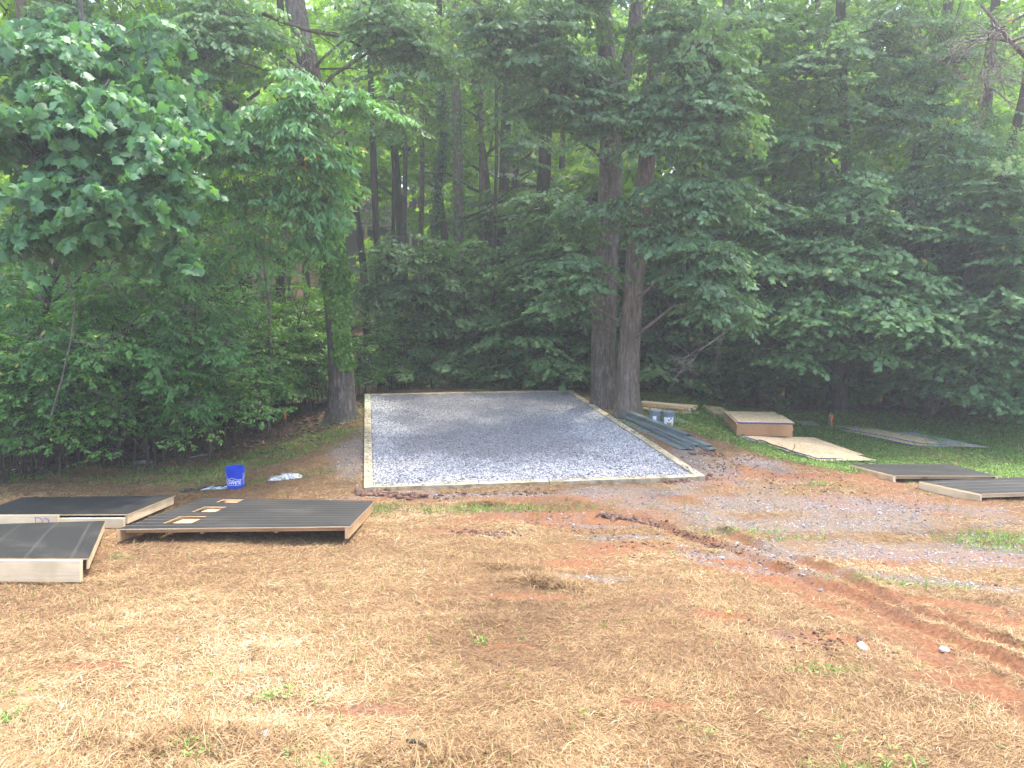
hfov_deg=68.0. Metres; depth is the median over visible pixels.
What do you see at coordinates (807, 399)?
maple sapling
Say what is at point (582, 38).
forest tree
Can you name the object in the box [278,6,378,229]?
forest tree
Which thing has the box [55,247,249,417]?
shrub
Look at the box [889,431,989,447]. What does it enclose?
weathered board
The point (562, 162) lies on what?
forest tree
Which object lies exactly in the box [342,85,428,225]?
forest tree
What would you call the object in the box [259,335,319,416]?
shrub
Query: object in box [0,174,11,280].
forest tree
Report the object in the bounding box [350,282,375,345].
forest tree
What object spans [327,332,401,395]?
shrub
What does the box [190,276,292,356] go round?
shrub
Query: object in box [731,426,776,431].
strand board
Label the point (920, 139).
oak tree
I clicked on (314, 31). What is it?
dead branch
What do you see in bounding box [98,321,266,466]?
shrub
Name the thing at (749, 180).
maple sapling
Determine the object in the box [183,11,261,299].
oak tree
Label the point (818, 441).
strand board
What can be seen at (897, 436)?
strand board
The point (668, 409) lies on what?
plank
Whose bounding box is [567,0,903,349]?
forest tree
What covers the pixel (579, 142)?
forest tree
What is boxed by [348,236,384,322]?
forest tree
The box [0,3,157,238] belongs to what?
forest tree
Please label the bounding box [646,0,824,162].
forest tree
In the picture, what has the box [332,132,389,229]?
forest tree
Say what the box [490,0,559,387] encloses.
oak tree
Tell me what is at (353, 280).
forest tree
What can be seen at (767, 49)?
sycamore tree
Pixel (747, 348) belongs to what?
maple sapling
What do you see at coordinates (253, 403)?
shrub
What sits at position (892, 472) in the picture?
floor panel
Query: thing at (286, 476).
plastic bag
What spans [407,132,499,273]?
forest tree
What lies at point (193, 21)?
oak tree
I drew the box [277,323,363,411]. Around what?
shrub
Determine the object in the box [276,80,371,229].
forest tree
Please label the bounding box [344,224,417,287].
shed
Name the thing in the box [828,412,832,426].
survey stake
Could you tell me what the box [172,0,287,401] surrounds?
oak tree
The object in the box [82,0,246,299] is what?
oak tree
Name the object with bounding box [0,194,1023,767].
ground
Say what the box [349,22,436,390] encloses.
oak tree
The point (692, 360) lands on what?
dead branch
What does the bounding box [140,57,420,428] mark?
beech sapling
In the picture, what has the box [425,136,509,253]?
forest tree
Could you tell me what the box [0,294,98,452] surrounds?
shrub
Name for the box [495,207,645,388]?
maple sapling
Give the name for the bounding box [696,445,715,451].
steel channel
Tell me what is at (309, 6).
sky
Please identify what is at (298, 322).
shrub
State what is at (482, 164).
oak tree
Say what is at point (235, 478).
bucket
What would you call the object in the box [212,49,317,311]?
forest tree
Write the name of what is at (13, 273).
shrub
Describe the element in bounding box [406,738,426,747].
fallen branch
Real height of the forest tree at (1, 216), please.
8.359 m
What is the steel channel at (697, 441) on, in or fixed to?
on the steel channel at (707, 448)
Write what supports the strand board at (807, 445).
on the strand board at (812, 453)
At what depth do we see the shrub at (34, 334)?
14.64 m
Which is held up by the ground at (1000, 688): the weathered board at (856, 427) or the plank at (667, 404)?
the weathered board at (856, 427)
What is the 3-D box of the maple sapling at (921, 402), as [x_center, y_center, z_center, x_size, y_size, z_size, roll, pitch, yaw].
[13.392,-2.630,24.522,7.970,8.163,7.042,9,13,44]
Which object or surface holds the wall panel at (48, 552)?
on the ground at (1000, 688)
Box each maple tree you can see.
[717,0,993,414]
[883,65,1023,423]
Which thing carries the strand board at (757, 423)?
on the strand board at (765, 425)
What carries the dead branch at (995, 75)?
attached to the dead branch at (996, 25)
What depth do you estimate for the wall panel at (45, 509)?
9.88 m
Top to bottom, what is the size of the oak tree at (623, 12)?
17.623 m
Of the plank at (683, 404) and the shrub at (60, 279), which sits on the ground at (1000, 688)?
the shrub at (60, 279)
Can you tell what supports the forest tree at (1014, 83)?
on the ground at (1000, 688)
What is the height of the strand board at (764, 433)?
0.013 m
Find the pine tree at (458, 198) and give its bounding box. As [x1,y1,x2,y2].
[382,0,486,387]
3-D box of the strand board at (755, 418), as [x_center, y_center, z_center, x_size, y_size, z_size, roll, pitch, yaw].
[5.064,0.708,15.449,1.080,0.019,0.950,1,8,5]
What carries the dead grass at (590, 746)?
on the ground at (1000, 688)
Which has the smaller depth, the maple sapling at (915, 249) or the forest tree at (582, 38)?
the maple sapling at (915, 249)
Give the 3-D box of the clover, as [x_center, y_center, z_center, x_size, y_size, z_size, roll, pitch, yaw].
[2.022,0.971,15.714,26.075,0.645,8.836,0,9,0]
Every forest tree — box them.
[0,0,209,297]
[0,0,308,441]
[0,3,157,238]
[0,157,21,285]
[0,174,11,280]
[0,175,20,286]
[39,0,428,303]
[84,0,348,394]
[93,0,278,241]
[135,0,391,297]
[139,59,259,261]
[146,60,278,245]
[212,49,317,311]
[225,0,385,310]
[234,3,385,163]
[243,0,451,358]
[251,0,537,376]
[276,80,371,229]
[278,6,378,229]
[294,8,363,164]
[300,251,358,313]
[329,0,499,326]
[330,56,396,229]
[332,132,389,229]
[333,1,593,297]
[333,42,382,229]
[338,120,389,227]
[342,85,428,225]
[346,11,432,221]
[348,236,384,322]
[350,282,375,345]
[355,56,449,221]
[358,154,432,217]
[367,0,585,264]
[370,72,484,279]
[376,0,647,387]
[407,91,492,262]
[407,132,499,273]
[408,225,452,310]
[417,3,599,253]
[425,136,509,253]
[430,81,535,247]
[447,1,640,197]
[448,101,555,240]
[466,0,644,206]
[519,55,599,198]
[520,0,687,181]
[551,22,622,201]
[555,0,759,213]
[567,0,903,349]
[590,0,720,207]
[626,66,756,208]
[629,0,963,398]
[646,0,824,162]
[700,0,999,403]
[721,46,813,180]
[741,36,902,178]
[744,1,907,227]
[808,0,971,231]
[825,0,1023,298]
[825,0,1023,398]
[825,46,971,173]
[826,0,1023,204]
[881,0,1023,167]
[893,80,973,205]
[930,60,1023,131]
[967,26,1023,148]
[992,40,1023,113]
[994,18,1021,114]
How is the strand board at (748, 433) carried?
on the strand board at (753, 434)
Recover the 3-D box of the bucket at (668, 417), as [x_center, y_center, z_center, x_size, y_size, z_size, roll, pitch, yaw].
[3.196,0.709,15.479,0.270,0.316,0.266,0,9,0]
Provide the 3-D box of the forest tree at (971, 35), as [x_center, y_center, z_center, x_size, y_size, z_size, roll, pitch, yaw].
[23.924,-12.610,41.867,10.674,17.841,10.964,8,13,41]
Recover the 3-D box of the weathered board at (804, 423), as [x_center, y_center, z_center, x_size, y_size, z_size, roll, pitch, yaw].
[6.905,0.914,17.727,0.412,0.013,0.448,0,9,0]
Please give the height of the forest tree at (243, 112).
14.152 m
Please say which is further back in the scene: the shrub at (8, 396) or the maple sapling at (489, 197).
the maple sapling at (489, 197)
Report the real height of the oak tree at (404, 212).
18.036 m
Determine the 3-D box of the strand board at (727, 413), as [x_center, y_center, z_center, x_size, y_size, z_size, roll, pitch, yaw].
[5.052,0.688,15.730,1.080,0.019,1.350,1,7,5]
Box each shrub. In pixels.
[0,268,54,425]
[0,285,140,454]
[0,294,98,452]
[0,299,190,476]
[0,321,67,482]
[0,344,131,474]
[2,248,163,340]
[23,264,226,445]
[38,317,208,469]
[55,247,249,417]
[59,270,266,445]
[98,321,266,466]
[126,305,296,459]
[137,284,305,432]
[189,329,299,435]
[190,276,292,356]
[194,266,326,400]
[198,281,327,421]
[244,292,363,402]
[258,304,357,413]
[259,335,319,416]
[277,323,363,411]
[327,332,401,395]
[357,317,439,389]
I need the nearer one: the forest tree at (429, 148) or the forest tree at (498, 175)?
the forest tree at (429, 148)
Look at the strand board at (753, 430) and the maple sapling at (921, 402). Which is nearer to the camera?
the strand board at (753, 430)
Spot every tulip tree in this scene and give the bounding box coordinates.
[0,0,241,456]
[365,0,451,387]
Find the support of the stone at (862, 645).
on the ground at (1000, 688)
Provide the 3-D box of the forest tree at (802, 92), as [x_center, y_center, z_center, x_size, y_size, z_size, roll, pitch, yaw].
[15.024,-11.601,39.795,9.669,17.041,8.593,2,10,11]
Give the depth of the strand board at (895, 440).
16.02 m
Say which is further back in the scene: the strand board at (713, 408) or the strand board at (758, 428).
the strand board at (713, 408)
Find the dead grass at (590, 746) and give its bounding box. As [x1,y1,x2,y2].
[0,418,1023,767]
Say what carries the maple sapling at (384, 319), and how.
on the ground at (1000, 688)
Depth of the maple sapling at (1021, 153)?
21.27 m
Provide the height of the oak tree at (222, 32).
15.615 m
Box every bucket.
[225,465,245,489]
[650,409,661,421]
[662,410,675,425]
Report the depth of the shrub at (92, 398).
12.89 m
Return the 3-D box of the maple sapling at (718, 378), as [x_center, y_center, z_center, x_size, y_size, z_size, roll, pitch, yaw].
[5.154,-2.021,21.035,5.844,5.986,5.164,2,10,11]
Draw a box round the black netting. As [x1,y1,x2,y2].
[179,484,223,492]
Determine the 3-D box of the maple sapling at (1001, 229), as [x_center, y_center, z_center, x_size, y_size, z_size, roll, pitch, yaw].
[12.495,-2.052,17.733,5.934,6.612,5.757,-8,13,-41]
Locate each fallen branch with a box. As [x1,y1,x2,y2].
[132,460,152,465]
[189,453,208,458]
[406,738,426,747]
[432,383,479,387]
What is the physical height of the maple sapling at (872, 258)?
5.986 m
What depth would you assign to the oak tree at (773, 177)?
24.22 m
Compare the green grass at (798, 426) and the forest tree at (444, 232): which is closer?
the green grass at (798, 426)
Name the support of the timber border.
on the ground at (1000, 688)
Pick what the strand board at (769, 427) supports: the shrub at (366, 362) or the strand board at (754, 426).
the strand board at (754, 426)
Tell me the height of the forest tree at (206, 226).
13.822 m
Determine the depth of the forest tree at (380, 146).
55.85 m
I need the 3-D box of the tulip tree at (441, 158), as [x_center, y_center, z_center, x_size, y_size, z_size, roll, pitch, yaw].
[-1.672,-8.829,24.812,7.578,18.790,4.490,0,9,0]
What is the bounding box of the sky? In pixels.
[0,0,1023,190]
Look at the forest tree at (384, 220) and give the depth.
60.61 m
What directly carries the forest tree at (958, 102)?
on the ground at (1000, 688)
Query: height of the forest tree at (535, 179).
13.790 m
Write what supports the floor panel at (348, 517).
on the ground at (1000, 688)
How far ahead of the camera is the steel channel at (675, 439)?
14.49 m
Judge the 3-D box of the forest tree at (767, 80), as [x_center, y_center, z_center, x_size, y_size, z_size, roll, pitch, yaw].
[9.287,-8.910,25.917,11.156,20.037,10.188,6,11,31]
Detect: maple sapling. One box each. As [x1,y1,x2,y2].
[354,233,493,387]
[355,304,441,391]
[400,240,554,388]
[414,173,574,387]
[450,185,641,391]
[476,237,590,388]
[483,162,661,387]
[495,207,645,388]
[502,240,641,387]
[566,199,756,394]
[576,173,785,401]
[590,212,793,400]
[639,168,795,400]
[682,172,882,405]
[696,228,861,408]
[708,186,899,407]
[739,179,843,395]
[770,202,977,405]
[786,166,1016,408]
[811,176,977,405]
[827,156,1023,406]
[852,177,967,405]
[910,165,1023,409]
[925,162,1023,392]
[954,141,1023,398]
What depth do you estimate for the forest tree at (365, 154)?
61.72 m
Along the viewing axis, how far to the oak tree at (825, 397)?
19.05 m
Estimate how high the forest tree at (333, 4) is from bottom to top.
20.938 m
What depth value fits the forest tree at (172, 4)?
35.57 m
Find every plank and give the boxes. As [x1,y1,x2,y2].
[641,401,687,407]
[641,404,684,409]
[644,407,690,412]
[645,404,690,410]
[652,401,697,407]
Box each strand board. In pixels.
[703,405,725,413]
[723,411,777,423]
[723,414,780,426]
[723,418,791,431]
[724,413,791,424]
[724,414,792,426]
[724,416,783,428]
[724,417,792,429]
[724,418,790,430]
[724,420,791,432]
[724,421,792,434]
[725,424,791,435]
[727,416,792,425]
[727,418,793,428]
[727,426,788,435]
[728,421,792,430]
[729,414,794,423]
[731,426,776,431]
[731,427,792,433]
[737,426,792,427]
[737,436,860,461]
[741,436,877,460]
[744,436,845,458]
[749,433,779,433]
[796,437,864,455]
[841,430,951,446]
[844,428,943,444]
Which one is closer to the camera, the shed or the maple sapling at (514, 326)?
the maple sapling at (514, 326)
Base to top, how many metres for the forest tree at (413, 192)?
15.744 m
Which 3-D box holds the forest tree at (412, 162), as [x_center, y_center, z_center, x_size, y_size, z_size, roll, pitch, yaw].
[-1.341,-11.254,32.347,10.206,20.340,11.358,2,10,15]
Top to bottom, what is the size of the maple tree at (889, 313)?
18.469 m
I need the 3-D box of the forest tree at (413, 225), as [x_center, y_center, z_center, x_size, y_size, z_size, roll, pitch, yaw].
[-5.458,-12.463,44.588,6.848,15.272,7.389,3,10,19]
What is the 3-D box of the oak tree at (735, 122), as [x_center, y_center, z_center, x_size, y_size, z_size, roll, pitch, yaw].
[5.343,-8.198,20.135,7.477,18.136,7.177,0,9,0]
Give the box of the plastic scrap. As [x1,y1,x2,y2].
[200,486,224,490]
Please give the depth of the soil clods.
9.58 m
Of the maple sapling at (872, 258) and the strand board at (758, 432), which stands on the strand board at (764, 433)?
the strand board at (758, 432)
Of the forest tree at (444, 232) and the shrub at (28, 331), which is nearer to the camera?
the shrub at (28, 331)
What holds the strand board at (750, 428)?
on the strand board at (755, 429)
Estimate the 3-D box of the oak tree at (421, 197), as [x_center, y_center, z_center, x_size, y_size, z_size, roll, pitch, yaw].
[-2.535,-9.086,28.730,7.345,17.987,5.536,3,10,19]
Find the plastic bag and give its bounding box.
[268,473,301,480]
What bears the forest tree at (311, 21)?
on the ground at (1000, 688)
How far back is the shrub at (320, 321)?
18.23 m
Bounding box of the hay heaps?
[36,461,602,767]
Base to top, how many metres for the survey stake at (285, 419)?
0.481 m
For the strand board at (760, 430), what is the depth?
15.00 m
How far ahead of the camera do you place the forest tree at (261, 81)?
14.80 m
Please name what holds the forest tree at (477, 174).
on the ground at (1000, 688)
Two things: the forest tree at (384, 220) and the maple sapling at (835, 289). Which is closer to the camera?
the maple sapling at (835, 289)
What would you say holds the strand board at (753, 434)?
on the strand board at (770, 435)
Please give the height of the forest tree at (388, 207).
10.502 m
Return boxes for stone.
[857,641,867,650]
[939,646,949,651]
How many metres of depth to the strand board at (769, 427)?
14.98 m
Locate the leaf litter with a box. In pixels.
[0,293,1019,483]
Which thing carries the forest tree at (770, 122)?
on the ground at (1000, 688)
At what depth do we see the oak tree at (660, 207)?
22.32 m
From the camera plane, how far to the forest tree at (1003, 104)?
26.09 m
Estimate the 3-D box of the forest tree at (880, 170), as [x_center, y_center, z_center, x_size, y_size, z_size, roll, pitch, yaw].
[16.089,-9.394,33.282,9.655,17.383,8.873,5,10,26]
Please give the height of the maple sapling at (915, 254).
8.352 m
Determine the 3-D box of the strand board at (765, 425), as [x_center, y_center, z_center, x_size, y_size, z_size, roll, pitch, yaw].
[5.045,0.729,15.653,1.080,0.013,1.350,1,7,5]
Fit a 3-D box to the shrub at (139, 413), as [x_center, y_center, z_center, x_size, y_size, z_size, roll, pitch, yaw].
[-7.104,0.250,14.009,2.872,3.021,3.256,-9,13,-43]
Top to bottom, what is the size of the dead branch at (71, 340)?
4.245 m
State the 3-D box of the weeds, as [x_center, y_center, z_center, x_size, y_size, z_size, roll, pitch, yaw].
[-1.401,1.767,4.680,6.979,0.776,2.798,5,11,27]
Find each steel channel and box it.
[617,419,688,449]
[621,414,694,448]
[621,415,698,446]
[626,411,690,436]
[628,414,711,446]
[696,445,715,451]
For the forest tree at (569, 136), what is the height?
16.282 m
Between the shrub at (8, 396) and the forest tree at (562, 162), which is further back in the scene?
the forest tree at (562, 162)
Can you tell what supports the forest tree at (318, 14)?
on the ground at (1000, 688)
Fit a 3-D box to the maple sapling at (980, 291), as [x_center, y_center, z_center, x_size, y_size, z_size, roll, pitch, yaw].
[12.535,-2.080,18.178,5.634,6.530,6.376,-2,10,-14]
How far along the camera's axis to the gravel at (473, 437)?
13.94 m
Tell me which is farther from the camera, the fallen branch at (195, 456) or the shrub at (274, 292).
the shrub at (274, 292)
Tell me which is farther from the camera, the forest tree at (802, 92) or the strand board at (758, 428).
the forest tree at (802, 92)
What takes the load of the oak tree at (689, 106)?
on the ground at (1000, 688)
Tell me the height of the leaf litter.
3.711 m
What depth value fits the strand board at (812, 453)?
14.57 m
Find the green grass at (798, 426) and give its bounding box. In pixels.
[0,394,1023,767]
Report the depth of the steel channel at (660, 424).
15.07 m
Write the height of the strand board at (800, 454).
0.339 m
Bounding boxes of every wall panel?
[0,495,174,527]
[0,521,104,581]
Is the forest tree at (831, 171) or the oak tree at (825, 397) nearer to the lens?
the oak tree at (825, 397)
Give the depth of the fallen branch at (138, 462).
13.91 m
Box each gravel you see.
[326,414,1023,616]
[365,391,701,485]
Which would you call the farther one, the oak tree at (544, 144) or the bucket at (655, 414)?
the oak tree at (544, 144)
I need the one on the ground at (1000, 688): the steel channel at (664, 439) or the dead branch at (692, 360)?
the steel channel at (664, 439)
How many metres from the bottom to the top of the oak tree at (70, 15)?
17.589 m
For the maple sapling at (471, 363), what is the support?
on the ground at (1000, 688)
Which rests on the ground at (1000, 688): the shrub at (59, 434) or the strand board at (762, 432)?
the shrub at (59, 434)
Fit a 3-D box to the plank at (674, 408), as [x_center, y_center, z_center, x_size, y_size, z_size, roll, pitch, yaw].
[3.379,0.518,16.996,1.006,0.043,0.093,6,11,30]
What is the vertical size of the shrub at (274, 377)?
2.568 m
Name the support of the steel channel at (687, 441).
on the ground at (1000, 688)
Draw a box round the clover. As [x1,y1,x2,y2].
[0,386,1023,480]
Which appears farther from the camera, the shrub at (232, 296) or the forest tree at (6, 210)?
the forest tree at (6, 210)
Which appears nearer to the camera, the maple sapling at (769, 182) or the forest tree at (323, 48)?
the maple sapling at (769, 182)
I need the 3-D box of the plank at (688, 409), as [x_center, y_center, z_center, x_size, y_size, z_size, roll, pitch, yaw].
[3.484,0.524,17.072,1.057,0.090,0.093,3,10,20]
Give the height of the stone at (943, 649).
0.026 m
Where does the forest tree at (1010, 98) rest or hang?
on the ground at (1000, 688)
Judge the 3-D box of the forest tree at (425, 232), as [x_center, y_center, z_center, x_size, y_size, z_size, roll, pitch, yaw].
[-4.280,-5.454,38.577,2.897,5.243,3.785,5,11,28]
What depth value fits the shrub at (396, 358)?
20.07 m
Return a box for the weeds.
[0,554,928,767]
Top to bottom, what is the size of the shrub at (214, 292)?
3.927 m
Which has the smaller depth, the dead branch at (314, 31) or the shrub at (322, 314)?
the dead branch at (314, 31)
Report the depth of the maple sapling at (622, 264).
23.02 m
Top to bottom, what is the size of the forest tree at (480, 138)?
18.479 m
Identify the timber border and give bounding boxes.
[364,390,704,490]
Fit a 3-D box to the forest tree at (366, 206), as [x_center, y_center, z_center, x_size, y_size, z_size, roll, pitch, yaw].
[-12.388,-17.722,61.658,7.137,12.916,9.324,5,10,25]
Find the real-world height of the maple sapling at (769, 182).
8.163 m
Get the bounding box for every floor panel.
[117,498,374,541]
[849,464,997,481]
[919,478,1023,500]
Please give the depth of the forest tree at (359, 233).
32.26 m
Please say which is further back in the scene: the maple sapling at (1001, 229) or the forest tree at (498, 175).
the forest tree at (498, 175)
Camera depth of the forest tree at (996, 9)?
19.91 m
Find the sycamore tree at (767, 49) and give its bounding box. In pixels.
[665,0,813,394]
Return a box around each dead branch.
[35,255,150,455]
[258,11,398,79]
[463,137,554,218]
[664,328,729,392]
[881,8,1023,135]
[931,4,1023,139]
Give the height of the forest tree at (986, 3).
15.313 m
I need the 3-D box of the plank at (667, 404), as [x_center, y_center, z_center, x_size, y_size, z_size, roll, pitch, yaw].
[3.420,0.458,17.058,1.044,0.054,0.092,5,11,27]
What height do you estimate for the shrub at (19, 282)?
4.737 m
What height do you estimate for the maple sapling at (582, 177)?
8.265 m
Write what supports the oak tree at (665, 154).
on the ground at (1000, 688)
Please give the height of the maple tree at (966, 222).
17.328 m
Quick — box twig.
[759,439,805,454]
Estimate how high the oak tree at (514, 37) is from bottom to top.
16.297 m
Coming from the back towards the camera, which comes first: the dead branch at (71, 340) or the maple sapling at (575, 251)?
the maple sapling at (575, 251)
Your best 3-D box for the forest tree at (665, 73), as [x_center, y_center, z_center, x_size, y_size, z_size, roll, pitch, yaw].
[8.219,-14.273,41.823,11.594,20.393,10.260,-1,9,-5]
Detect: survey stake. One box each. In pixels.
[284,411,286,425]
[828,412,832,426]
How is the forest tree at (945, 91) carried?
on the ground at (1000, 688)
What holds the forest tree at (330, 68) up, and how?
on the ground at (1000, 688)
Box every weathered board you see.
[797,421,817,425]
[833,425,892,431]
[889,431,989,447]
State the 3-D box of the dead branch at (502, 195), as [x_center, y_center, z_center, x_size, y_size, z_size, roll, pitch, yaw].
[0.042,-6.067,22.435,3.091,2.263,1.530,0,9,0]
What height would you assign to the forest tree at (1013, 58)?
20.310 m
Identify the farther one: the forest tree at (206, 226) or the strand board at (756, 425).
the forest tree at (206, 226)
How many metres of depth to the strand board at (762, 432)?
15.00 m
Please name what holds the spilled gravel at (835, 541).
on the ground at (1000, 688)
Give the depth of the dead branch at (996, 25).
9.60 m
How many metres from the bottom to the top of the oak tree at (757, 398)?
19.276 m
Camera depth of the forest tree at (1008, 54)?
34.99 m
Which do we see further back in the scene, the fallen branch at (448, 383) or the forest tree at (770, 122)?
the forest tree at (770, 122)
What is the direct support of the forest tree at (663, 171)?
on the ground at (1000, 688)
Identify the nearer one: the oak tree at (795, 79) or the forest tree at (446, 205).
the oak tree at (795, 79)
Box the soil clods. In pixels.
[279,422,1010,656]
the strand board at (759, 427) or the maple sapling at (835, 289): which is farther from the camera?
the maple sapling at (835, 289)
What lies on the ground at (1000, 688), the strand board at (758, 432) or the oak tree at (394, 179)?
the oak tree at (394, 179)
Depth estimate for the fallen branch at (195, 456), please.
14.47 m
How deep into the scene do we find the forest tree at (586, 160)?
25.41 m
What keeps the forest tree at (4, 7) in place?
on the ground at (1000, 688)
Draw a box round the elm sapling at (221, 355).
[0,243,264,451]
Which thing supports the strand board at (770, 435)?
on the green grass at (798, 426)
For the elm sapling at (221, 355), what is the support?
on the ground at (1000, 688)
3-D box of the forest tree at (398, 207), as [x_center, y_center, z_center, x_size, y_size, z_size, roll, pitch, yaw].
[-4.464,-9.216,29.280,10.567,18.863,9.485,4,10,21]
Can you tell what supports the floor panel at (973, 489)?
on the ground at (1000, 688)
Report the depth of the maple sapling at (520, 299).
19.89 m
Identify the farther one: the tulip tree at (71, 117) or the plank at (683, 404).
the plank at (683, 404)
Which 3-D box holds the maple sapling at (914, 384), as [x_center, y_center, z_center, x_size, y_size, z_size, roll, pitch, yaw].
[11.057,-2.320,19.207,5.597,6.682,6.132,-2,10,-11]
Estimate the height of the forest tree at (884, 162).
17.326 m
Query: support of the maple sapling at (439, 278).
on the ground at (1000, 688)
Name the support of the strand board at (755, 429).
on the strand board at (760, 430)
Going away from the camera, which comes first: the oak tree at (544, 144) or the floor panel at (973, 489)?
the floor panel at (973, 489)
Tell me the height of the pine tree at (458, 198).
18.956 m
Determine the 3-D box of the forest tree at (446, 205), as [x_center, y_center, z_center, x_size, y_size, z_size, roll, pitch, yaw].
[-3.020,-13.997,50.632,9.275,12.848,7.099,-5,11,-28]
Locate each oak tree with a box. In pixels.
[0,0,238,282]
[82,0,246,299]
[91,0,483,425]
[158,0,220,277]
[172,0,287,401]
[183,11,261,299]
[326,0,462,377]
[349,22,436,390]
[390,8,444,383]
[400,4,461,348]
[424,0,658,409]
[472,2,568,385]
[477,1,519,378]
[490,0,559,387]
[521,0,784,417]
[589,0,763,331]
[631,0,717,396]
[645,3,705,378]
[721,0,807,401]
[724,0,829,405]
[755,0,811,404]
[767,1,825,404]
[790,3,861,405]
[802,0,1023,407]
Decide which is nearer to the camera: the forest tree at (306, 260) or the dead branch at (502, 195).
the dead branch at (502, 195)
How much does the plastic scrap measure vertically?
0.094 m
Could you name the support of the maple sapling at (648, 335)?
on the ground at (1000, 688)
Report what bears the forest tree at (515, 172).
on the ground at (1000, 688)
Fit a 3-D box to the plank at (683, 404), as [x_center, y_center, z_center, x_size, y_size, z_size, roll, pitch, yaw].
[3.641,0.460,17.250,1.139,0.096,0.092,2,10,10]

